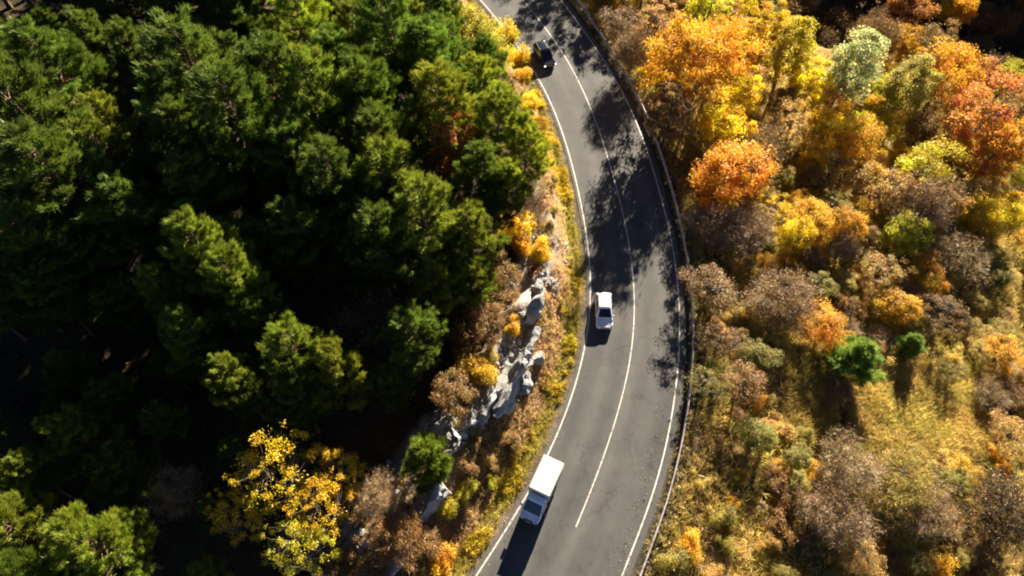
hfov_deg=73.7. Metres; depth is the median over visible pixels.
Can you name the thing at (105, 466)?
pine tree
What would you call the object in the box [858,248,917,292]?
thin leaved tree
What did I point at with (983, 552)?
thin leaved tree
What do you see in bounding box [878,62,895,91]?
broadleaf tree
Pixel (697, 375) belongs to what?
thin leaved tree
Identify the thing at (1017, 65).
bare tree
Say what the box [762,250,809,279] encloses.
thin leaved tree
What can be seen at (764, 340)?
shrub
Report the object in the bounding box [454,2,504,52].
broadleaf tree
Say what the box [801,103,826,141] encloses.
slender tree
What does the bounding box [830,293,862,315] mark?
shrub
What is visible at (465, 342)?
shrub
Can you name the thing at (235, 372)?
pine tree
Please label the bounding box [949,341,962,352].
shrub
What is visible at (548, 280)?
fallen leaves
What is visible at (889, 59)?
broadleaf tree
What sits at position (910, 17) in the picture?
broadleaf tree
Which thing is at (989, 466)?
thin leaved tree
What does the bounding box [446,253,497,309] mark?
pine tree
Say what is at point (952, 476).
broadleaf tree
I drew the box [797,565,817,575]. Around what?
shrub
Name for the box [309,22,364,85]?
pine tree
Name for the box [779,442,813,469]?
broadleaf tree
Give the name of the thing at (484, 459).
shrub
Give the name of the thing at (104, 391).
pine tree
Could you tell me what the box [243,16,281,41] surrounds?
pine tree
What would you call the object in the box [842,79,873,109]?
broadleaf tree
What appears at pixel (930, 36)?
broadleaf tree
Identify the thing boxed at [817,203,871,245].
broadleaf tree
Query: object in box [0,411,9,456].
pine tree
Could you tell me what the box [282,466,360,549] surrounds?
thin leaved tree
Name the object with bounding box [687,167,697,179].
shrub
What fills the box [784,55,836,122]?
broadleaf tree
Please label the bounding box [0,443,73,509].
pine tree
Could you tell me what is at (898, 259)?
bare tree
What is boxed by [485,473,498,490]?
shrub
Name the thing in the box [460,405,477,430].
rock outcrop
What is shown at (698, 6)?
broadleaf tree
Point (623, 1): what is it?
thin leaved tree
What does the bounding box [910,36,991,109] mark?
broadleaf tree
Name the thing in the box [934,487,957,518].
shrub
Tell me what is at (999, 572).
shrub
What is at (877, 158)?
broadleaf tree
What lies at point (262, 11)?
pine tree
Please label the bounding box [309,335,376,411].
pine tree
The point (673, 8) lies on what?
broadleaf tree
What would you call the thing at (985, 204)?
broadleaf tree
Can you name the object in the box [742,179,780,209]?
thin leaved tree
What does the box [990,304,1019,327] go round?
thin leaved tree
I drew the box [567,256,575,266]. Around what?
shrub
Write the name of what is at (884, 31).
bare tree
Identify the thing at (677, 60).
broadleaf tree
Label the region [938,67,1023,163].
broadleaf tree
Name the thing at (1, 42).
pine tree
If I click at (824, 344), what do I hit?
green undergrowth
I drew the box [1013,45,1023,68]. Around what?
bare tree
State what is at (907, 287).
bare tree
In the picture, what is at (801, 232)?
slender tree
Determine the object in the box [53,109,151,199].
pine tree
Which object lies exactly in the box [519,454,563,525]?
box truck
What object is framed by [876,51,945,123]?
broadleaf tree
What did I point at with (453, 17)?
pine tree
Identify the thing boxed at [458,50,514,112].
pine tree
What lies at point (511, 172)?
pine tree
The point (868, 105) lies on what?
slender tree
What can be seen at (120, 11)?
pine tree
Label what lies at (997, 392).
bare tree
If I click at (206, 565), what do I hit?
pine tree
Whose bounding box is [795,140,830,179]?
slender tree
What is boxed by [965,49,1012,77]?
bare tree
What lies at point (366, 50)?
pine tree
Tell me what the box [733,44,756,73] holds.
broadleaf tree
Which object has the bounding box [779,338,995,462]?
meadow grass
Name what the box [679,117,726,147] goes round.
thin leaved tree
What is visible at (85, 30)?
pine tree
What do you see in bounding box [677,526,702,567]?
shrub
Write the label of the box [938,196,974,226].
slender tree
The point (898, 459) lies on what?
bare tree
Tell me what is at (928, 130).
broadleaf tree
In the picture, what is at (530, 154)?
pine tree
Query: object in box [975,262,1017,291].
broadleaf tree
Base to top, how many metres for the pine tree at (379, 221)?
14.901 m
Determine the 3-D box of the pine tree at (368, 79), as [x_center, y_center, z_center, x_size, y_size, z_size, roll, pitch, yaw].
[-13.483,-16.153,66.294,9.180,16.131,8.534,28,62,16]
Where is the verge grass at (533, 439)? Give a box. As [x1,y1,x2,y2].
[442,1,582,575]
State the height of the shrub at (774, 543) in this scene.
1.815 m
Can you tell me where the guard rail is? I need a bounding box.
[576,0,695,575]
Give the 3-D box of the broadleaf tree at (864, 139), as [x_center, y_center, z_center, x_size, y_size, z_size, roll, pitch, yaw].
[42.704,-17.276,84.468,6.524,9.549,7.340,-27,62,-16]
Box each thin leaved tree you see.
[204,487,264,547]
[222,419,326,528]
[259,514,343,575]
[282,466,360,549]
[316,446,368,502]
[428,366,478,421]
[462,292,507,348]
[485,248,526,295]
[587,6,642,37]
[618,0,631,7]
[630,0,673,56]
[630,2,642,15]
[663,66,717,136]
[676,263,746,316]
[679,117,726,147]
[681,144,710,170]
[682,364,726,403]
[698,322,746,359]
[712,359,768,406]
[725,6,756,46]
[728,107,764,139]
[730,406,746,424]
[733,328,749,341]
[738,0,761,19]
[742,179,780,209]
[747,190,799,233]
[752,251,774,268]
[753,57,771,78]
[755,497,768,513]
[758,91,811,152]
[760,0,787,21]
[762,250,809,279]
[764,393,775,405]
[770,458,786,471]
[782,143,801,167]
[789,187,817,211]
[793,162,828,191]
[805,78,856,116]
[806,148,857,190]
[812,187,858,226]
[831,267,859,292]
[840,526,887,575]
[841,160,916,213]
[847,109,874,137]
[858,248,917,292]
[870,504,915,539]
[881,153,902,178]
[885,543,909,574]
[891,538,936,575]
[901,79,939,123]
[915,292,975,339]
[916,136,953,176]
[921,458,954,485]
[930,280,958,307]
[933,358,971,385]
[944,159,969,187]
[944,450,985,489]
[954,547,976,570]
[958,275,980,297]
[961,317,1000,341]
[962,289,993,310]
[966,335,993,365]
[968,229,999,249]
[968,536,1004,573]
[978,458,1004,481]
[980,332,1023,377]
[985,188,1023,224]
[987,408,1023,463]
[989,76,1023,104]
[989,80,1023,140]
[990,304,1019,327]
[997,267,1022,287]
[1008,185,1023,202]
[1008,226,1023,246]
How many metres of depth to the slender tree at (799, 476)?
61.62 m
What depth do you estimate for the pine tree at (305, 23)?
68.47 m
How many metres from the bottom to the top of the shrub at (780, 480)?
2.436 m
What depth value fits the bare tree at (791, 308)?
69.84 m
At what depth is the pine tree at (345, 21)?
68.66 m
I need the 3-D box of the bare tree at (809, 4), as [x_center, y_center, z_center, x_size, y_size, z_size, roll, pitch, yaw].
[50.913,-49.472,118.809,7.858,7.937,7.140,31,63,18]
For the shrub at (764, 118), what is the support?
on the ground at (26, 386)
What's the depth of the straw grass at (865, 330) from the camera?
70.54 m
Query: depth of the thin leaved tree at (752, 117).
82.66 m
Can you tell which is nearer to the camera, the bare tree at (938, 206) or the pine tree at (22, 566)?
the pine tree at (22, 566)
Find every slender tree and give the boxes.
[652,65,667,88]
[718,192,737,215]
[744,446,752,455]
[764,14,819,96]
[765,85,799,123]
[777,215,818,256]
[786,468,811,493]
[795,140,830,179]
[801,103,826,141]
[819,24,890,110]
[857,94,885,126]
[873,339,885,354]
[894,39,923,64]
[936,134,968,167]
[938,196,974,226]
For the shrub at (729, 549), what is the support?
on the ground at (26, 386)
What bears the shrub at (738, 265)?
on the ground at (26, 386)
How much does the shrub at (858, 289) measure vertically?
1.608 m
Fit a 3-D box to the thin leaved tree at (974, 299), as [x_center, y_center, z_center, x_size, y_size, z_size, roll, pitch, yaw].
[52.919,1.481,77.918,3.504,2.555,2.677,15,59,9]
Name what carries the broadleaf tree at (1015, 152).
on the ground at (26, 386)
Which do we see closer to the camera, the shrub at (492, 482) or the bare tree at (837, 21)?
the shrub at (492, 482)
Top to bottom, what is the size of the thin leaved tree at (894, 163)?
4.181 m
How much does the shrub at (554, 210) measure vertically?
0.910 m
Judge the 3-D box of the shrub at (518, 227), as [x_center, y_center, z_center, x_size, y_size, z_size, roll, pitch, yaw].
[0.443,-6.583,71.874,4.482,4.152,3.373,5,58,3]
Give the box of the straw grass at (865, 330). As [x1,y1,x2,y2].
[581,0,1023,575]
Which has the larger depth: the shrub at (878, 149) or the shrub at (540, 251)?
the shrub at (878, 149)
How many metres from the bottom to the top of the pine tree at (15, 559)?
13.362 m
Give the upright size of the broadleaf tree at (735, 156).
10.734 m
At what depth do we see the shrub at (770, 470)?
63.04 m
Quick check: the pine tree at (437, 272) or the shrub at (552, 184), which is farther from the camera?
the shrub at (552, 184)
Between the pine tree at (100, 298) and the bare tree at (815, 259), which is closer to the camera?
the pine tree at (100, 298)
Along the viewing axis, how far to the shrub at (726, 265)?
73.70 m
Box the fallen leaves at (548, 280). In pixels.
[478,18,569,386]
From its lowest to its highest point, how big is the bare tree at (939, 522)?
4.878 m
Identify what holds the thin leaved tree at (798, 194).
on the ground at (26, 386)
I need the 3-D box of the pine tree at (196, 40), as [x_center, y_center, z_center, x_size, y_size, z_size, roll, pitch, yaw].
[-26.721,-17.087,61.304,10.052,17.951,9.961,12,59,8]
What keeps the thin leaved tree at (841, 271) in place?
on the ground at (26, 386)
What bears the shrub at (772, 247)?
on the ground at (26, 386)
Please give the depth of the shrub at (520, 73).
87.41 m
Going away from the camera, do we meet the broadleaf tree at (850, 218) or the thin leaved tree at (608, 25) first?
the broadleaf tree at (850, 218)
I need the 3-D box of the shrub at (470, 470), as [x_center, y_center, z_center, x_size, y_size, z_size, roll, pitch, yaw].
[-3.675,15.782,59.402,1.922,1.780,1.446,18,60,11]
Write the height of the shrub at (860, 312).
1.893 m
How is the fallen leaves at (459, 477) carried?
on the ground at (26, 386)
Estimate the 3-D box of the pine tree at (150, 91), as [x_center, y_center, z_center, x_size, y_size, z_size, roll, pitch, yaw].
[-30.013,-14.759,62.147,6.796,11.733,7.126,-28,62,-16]
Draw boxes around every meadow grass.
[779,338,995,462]
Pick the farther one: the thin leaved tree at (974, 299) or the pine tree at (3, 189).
the thin leaved tree at (974, 299)
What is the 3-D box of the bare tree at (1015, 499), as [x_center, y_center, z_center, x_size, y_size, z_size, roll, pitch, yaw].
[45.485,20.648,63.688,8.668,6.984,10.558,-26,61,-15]
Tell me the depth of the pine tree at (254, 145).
60.54 m
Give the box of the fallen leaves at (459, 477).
[319,326,559,575]
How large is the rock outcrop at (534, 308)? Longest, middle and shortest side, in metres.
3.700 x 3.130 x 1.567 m
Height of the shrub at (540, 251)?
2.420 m
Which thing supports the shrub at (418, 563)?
on the ground at (26, 386)
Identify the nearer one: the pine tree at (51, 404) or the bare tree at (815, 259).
the pine tree at (51, 404)
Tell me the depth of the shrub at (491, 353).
62.74 m
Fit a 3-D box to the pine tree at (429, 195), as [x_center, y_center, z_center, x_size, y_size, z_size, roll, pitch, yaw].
[-7.809,-4.421,62.392,8.891,16.294,8.836,-33,64,-19]
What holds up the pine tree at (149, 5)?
on the ground at (26, 386)
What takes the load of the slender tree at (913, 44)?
on the ground at (26, 386)
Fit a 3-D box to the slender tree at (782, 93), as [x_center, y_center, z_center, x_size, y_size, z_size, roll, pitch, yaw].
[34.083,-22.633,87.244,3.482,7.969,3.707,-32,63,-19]
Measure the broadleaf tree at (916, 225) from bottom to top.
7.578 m
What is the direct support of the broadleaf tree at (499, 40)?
on the ground at (26, 386)
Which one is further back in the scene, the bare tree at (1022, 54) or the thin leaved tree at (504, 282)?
the bare tree at (1022, 54)
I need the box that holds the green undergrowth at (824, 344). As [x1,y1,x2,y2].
[582,0,1023,575]
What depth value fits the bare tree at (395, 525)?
52.73 m
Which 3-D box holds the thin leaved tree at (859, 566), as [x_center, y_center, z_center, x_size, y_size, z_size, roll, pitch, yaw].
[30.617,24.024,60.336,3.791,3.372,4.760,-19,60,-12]
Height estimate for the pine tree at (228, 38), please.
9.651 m
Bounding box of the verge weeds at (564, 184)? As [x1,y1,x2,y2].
[460,15,583,575]
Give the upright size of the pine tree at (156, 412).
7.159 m
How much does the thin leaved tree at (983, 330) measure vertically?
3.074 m
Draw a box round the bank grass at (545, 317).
[357,0,571,575]
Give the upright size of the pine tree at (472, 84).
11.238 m
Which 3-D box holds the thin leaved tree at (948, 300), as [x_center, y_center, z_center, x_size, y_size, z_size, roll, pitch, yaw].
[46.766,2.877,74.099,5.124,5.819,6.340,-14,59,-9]
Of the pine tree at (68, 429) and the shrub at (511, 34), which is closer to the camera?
the pine tree at (68, 429)
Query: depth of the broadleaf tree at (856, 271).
75.92 m
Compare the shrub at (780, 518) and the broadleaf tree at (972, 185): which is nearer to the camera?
the shrub at (780, 518)
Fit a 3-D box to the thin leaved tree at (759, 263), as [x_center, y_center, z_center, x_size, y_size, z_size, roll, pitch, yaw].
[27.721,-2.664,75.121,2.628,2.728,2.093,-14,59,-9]
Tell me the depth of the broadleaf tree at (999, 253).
79.35 m
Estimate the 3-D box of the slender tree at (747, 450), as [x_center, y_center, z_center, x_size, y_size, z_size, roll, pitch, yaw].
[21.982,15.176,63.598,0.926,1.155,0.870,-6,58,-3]
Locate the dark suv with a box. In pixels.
[532,40,555,67]
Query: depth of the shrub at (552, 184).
75.74 m
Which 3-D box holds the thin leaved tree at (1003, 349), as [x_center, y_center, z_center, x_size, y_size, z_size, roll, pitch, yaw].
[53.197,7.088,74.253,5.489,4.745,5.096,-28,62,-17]
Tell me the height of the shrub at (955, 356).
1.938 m
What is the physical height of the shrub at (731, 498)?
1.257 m
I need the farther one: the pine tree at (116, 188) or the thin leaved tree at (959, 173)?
the thin leaved tree at (959, 173)
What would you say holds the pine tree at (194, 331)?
on the ground at (26, 386)
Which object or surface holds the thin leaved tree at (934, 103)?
on the ground at (26, 386)
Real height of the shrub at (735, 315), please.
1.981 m
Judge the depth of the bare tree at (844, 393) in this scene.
67.95 m
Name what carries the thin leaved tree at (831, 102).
on the ground at (26, 386)
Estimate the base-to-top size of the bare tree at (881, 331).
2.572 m
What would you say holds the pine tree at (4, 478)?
on the ground at (26, 386)
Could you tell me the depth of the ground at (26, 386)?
62.22 m
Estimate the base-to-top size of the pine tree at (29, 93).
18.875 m
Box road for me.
[471,0,685,575]
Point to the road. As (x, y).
(555, 541)
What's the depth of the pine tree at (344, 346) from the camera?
58.22 m
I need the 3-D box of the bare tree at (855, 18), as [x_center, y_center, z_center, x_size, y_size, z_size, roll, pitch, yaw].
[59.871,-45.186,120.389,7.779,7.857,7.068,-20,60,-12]
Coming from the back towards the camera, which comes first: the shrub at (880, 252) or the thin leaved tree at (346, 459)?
the shrub at (880, 252)
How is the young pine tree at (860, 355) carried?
on the ground at (26, 386)
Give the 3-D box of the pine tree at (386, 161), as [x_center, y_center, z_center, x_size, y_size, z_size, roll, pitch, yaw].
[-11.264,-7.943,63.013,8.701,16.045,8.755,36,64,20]
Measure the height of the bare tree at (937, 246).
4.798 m
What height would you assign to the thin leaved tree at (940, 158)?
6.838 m
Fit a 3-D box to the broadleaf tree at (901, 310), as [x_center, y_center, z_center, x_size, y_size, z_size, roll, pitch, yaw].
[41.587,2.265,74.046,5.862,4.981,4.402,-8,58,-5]
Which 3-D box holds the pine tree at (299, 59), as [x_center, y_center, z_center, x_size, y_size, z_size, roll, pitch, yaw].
[-17.312,-14.894,63.418,9.400,17.896,9.182,-21,60,-13]
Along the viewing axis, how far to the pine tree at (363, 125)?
60.28 m
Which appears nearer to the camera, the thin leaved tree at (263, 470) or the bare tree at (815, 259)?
the thin leaved tree at (263, 470)
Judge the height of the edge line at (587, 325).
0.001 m
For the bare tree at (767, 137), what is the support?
on the ground at (26, 386)
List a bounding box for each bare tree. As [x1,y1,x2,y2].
[139,456,212,526]
[321,277,418,369]
[342,464,405,532]
[354,503,432,572]
[608,12,655,73]
[676,203,735,247]
[695,189,784,262]
[726,118,793,186]
[731,263,830,337]
[740,256,756,269]
[758,0,808,31]
[778,472,889,559]
[787,0,830,16]
[795,245,827,272]
[809,423,890,509]
[812,4,853,44]
[812,23,843,48]
[820,227,864,267]
[821,369,857,404]
[837,310,864,338]
[839,8,869,44]
[844,1,907,59]
[856,438,947,519]
[864,322,894,348]
[881,249,907,268]
[885,475,970,548]
[886,167,975,236]
[891,280,925,300]
[919,231,951,261]
[922,222,995,292]
[955,34,977,65]
[955,452,1023,558]
[960,0,998,34]
[965,33,1000,63]
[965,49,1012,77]
[970,372,1014,415]
[999,56,1023,81]
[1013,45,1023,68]
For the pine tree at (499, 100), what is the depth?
67.06 m
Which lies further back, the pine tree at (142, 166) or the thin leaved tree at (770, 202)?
the thin leaved tree at (770, 202)
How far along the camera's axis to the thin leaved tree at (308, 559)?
50.47 m
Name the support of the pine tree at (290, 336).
on the ground at (26, 386)
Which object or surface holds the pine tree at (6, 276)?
on the ground at (26, 386)
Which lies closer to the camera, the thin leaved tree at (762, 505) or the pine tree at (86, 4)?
the thin leaved tree at (762, 505)
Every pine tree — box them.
[0,13,30,39]
[0,13,111,119]
[0,40,48,96]
[0,43,102,175]
[0,114,136,263]
[0,137,62,205]
[0,190,98,303]
[0,252,64,332]
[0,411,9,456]
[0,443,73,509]
[0,468,32,540]
[0,484,68,575]
[0,531,85,575]
[0,544,49,574]
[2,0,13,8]
[3,98,56,185]
[10,262,99,342]
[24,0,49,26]
[28,1,70,43]
[32,400,124,480]
[37,348,104,405]
[37,392,84,420]
[38,212,136,294]
[38,499,163,575]
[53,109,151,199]
[57,4,127,92]
[69,88,140,151]
[70,0,115,28]
[76,371,151,428]
[77,46,126,122]
[79,169,177,273]
[80,437,161,509]
[86,286,136,334]
[100,14,154,82]
[102,0,148,30]
[103,271,153,325]
[127,199,179,265]
[130,73,195,146]
[130,261,212,330]
[131,3,254,156]
[131,149,206,212]
[136,89,237,192]
[137,0,195,29]
[137,398,193,444]
[141,27,215,91]
[152,0,204,18]
[153,145,252,244]
[155,205,257,308]
[156,301,231,384]
[176,57,298,208]
[184,552,233,575]
[187,15,220,59]
[190,0,231,22]
[195,493,240,541]
[197,0,263,48]
[198,238,290,342]
[200,351,271,419]
[213,29,247,63]
[215,429,265,479]
[223,212,279,284]
[227,291,292,360]
[230,26,328,117]
[236,39,275,93]
[239,100,299,185]
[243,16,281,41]
[252,101,345,225]
[252,192,342,284]
[253,7,274,30]
[255,310,345,398]
[258,0,341,84]
[262,362,337,443]
[265,395,303,431]
[270,42,373,156]
[284,25,309,44]
[286,132,394,236]
[302,81,341,136]
[305,0,334,28]
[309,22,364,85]
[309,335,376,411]
[315,24,340,74]
[321,42,414,149]
[330,198,423,296]
[332,0,390,58]
[333,132,428,243]
[338,97,428,193]
[339,342,368,387]
[347,0,436,99]
[352,44,398,110]
[368,360,418,412]
[371,296,449,380]
[381,169,476,287]
[384,10,469,108]
[388,0,433,52]
[400,429,452,495]
[403,54,491,176]
[403,98,429,161]
[405,253,466,321]
[411,0,465,26]
[413,6,471,86]
[432,196,511,279]
[440,14,471,69]
[442,137,515,213]
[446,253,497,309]
[453,74,482,139]
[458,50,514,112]
[462,79,540,161]
[464,29,509,87]
[476,180,524,232]
[485,152,536,214]
[493,114,556,198]
[820,333,887,387]
[890,332,928,360]
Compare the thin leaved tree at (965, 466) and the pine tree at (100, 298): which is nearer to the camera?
the pine tree at (100, 298)
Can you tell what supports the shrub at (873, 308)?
on the ground at (26, 386)
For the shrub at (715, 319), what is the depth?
69.53 m
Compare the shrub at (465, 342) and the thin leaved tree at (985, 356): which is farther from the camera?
the thin leaved tree at (985, 356)
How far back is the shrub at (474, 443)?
60.17 m
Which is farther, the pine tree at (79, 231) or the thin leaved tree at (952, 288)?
the thin leaved tree at (952, 288)
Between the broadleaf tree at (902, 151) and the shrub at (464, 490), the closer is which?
the shrub at (464, 490)
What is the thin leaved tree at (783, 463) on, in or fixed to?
on the ground at (26, 386)
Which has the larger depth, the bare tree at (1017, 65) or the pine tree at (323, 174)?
the bare tree at (1017, 65)
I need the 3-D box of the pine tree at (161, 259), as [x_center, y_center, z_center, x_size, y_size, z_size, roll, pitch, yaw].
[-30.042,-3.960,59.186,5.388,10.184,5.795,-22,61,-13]
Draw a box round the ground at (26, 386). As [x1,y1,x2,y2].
[0,0,1023,575]
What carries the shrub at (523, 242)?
on the ground at (26, 386)
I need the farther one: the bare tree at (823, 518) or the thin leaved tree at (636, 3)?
the thin leaved tree at (636, 3)
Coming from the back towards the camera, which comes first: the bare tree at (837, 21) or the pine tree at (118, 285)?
the bare tree at (837, 21)
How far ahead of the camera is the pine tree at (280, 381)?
53.19 m
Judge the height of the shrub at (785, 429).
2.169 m
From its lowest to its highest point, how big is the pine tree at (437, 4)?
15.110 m
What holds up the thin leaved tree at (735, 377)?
on the ground at (26, 386)
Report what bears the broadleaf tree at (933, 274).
on the ground at (26, 386)
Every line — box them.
[475,0,590,575]
[523,0,634,526]
[561,0,679,575]
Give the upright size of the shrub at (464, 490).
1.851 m
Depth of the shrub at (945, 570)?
61.34 m
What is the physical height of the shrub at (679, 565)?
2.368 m
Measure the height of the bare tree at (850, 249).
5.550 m
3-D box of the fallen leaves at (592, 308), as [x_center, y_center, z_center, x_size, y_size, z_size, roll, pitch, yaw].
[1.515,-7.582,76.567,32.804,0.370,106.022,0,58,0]
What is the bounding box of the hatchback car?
[594,292,614,328]
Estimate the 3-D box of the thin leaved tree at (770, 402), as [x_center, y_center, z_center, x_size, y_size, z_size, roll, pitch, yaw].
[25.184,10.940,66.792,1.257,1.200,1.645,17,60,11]
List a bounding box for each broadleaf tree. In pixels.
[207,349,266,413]
[426,96,476,188]
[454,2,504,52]
[475,31,515,82]
[609,3,624,21]
[634,9,733,105]
[644,0,689,28]
[644,80,696,147]
[657,12,690,51]
[681,10,767,97]
[683,0,734,52]
[687,138,783,210]
[692,82,758,152]
[707,0,741,34]
[713,63,765,128]
[720,64,770,108]
[722,0,750,23]
[730,416,781,452]
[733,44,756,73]
[734,468,749,484]
[735,338,783,370]
[741,0,794,70]
[764,165,800,193]
[767,330,790,346]
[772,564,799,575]
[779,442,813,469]
[782,196,838,247]
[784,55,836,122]
[792,296,855,355]
[796,98,858,154]
[804,270,839,303]
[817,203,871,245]
[830,112,887,177]
[838,150,887,194]
[839,193,876,225]
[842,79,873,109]
[846,262,866,286]
[848,55,885,88]
[853,224,881,252]
[857,70,913,113]
[864,148,890,174]
[865,286,924,325]
[867,109,907,140]
[870,0,940,36]
[872,52,898,77]
[874,209,936,255]
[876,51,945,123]
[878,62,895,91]
[883,22,923,64]
[886,135,968,198]
[887,142,911,170]
[891,107,953,148]
[896,317,918,331]
[898,17,961,68]
[904,248,949,299]
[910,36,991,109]
[924,0,956,25]
[929,97,960,133]
[931,467,973,499]
[937,258,967,289]
[938,0,979,33]
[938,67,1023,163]
[945,174,999,209]
[959,116,1023,186]
[959,137,1023,180]
[960,54,1006,101]
[963,189,1023,239]
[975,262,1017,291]
[978,245,1017,267]
[981,180,1009,210]
[983,316,1023,349]
[991,56,1023,102]
[994,366,1023,394]
[994,459,1014,481]
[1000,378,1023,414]
[1002,361,1023,387]
[1005,162,1023,190]
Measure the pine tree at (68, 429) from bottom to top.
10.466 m
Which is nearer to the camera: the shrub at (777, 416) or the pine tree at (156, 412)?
the pine tree at (156, 412)
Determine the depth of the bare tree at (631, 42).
86.42 m
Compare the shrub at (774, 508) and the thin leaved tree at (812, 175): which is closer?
the shrub at (774, 508)
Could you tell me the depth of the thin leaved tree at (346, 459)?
54.53 m
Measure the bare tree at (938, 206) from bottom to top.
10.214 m
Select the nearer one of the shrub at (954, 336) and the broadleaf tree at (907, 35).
the shrub at (954, 336)
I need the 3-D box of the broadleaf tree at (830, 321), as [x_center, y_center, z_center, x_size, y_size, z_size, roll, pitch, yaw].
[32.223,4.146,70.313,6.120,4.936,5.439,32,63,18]
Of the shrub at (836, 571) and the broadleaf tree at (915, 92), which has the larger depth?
the broadleaf tree at (915, 92)
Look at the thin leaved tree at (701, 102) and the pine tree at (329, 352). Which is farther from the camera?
the thin leaved tree at (701, 102)
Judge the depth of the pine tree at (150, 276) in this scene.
53.33 m
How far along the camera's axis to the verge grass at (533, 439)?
67.76 m
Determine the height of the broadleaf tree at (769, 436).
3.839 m
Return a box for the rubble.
[308,228,568,575]
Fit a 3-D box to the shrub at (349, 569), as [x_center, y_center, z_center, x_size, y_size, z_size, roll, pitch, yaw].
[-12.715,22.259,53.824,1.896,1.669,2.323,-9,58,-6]
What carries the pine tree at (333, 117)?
on the ground at (26, 386)
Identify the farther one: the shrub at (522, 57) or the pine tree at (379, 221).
the shrub at (522, 57)
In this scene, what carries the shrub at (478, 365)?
on the ground at (26, 386)
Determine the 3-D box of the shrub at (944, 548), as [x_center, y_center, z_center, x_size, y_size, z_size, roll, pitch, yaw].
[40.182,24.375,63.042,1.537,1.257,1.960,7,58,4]
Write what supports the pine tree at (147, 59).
on the ground at (26, 386)
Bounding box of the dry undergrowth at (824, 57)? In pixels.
[602,0,1023,575]
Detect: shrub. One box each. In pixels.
[342,554,361,575]
[411,521,444,559]
[412,560,421,572]
[427,541,458,575]
[433,498,460,519]
[442,317,482,363]
[451,351,501,387]
[454,477,480,507]
[461,459,479,476]
[470,436,481,450]
[478,448,494,465]
[484,343,498,362]
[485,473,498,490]
[487,463,498,473]
[491,15,521,47]
[494,285,521,310]
[498,209,536,244]
[499,430,522,452]
[505,314,521,337]
[506,41,533,66]
[508,232,532,257]
[513,66,532,83]
[521,90,542,110]
[529,234,552,264]
[530,114,550,129]
[537,124,558,143]
[545,181,556,188]
[545,219,554,228]
[551,174,558,183]
[551,205,559,216]
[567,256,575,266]
[655,546,691,575]
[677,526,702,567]
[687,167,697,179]
[692,476,712,491]
[700,562,724,575]
[702,356,729,387]
[703,306,720,331]
[708,258,721,273]
[708,501,738,531]
[712,533,735,559]
[717,263,730,278]
[718,321,730,343]
[720,303,745,327]
[723,493,741,508]
[727,258,747,274]
[737,306,761,325]
[746,115,779,132]
[746,385,768,411]
[750,330,766,343]
[751,529,782,555]
[753,272,773,290]
[757,418,775,437]
[759,235,777,253]
[760,460,783,484]
[760,507,797,546]
[761,471,794,510]
[767,487,791,517]
[769,409,782,420]
[772,420,799,443]
[783,522,821,549]
[793,425,814,446]
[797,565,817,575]
[805,457,827,487]
[807,232,834,262]
[807,528,824,548]
[809,261,833,273]
[823,562,846,575]
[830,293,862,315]
[850,300,868,321]
[855,285,868,297]
[860,289,883,322]
[864,141,888,164]
[866,311,883,324]
[867,539,886,561]
[872,449,891,463]
[873,250,890,265]
[877,319,893,336]
[882,343,902,369]
[901,527,939,554]
[909,320,923,331]
[920,552,959,575]
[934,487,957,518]
[935,446,957,471]
[938,513,967,543]
[938,541,954,558]
[940,343,963,367]
[944,330,958,343]
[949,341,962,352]
[965,559,991,575]
[986,444,1005,465]
[987,561,1012,575]
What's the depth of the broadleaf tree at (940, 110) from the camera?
93.29 m
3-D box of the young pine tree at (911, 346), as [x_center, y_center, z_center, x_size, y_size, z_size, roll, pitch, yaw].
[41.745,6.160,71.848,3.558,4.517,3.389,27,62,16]
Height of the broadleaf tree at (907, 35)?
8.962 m
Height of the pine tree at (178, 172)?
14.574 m
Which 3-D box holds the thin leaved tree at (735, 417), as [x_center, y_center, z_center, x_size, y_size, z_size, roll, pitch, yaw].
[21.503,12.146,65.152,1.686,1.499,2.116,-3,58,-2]
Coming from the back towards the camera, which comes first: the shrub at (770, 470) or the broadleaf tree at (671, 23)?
the broadleaf tree at (671, 23)
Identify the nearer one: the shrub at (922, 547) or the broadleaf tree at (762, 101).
the shrub at (922, 547)
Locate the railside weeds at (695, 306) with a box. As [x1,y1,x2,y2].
[570,0,729,575]
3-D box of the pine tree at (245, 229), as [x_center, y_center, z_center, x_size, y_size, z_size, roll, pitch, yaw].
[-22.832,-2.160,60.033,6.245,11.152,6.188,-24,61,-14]
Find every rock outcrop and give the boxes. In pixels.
[380,536,414,575]
[405,477,450,523]
[444,426,461,455]
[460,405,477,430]
[473,385,496,429]
[491,348,532,417]
[505,398,515,414]
[517,371,532,394]
[522,326,540,351]
[525,292,543,324]
[533,350,544,365]
[534,278,543,295]
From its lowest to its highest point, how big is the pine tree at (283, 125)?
15.374 m
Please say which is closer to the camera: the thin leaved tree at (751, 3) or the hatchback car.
the hatchback car
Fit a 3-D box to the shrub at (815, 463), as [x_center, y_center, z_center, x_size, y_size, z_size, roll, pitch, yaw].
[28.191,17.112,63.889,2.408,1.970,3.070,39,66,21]
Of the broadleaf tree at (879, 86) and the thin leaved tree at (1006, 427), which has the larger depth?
the broadleaf tree at (879, 86)
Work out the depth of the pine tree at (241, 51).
65.40 m
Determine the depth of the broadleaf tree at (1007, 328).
75.85 m
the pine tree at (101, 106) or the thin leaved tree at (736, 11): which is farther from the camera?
the thin leaved tree at (736, 11)
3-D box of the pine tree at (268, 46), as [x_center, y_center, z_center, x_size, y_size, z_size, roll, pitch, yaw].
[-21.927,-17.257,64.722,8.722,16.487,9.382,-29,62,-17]
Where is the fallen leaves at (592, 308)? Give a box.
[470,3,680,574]

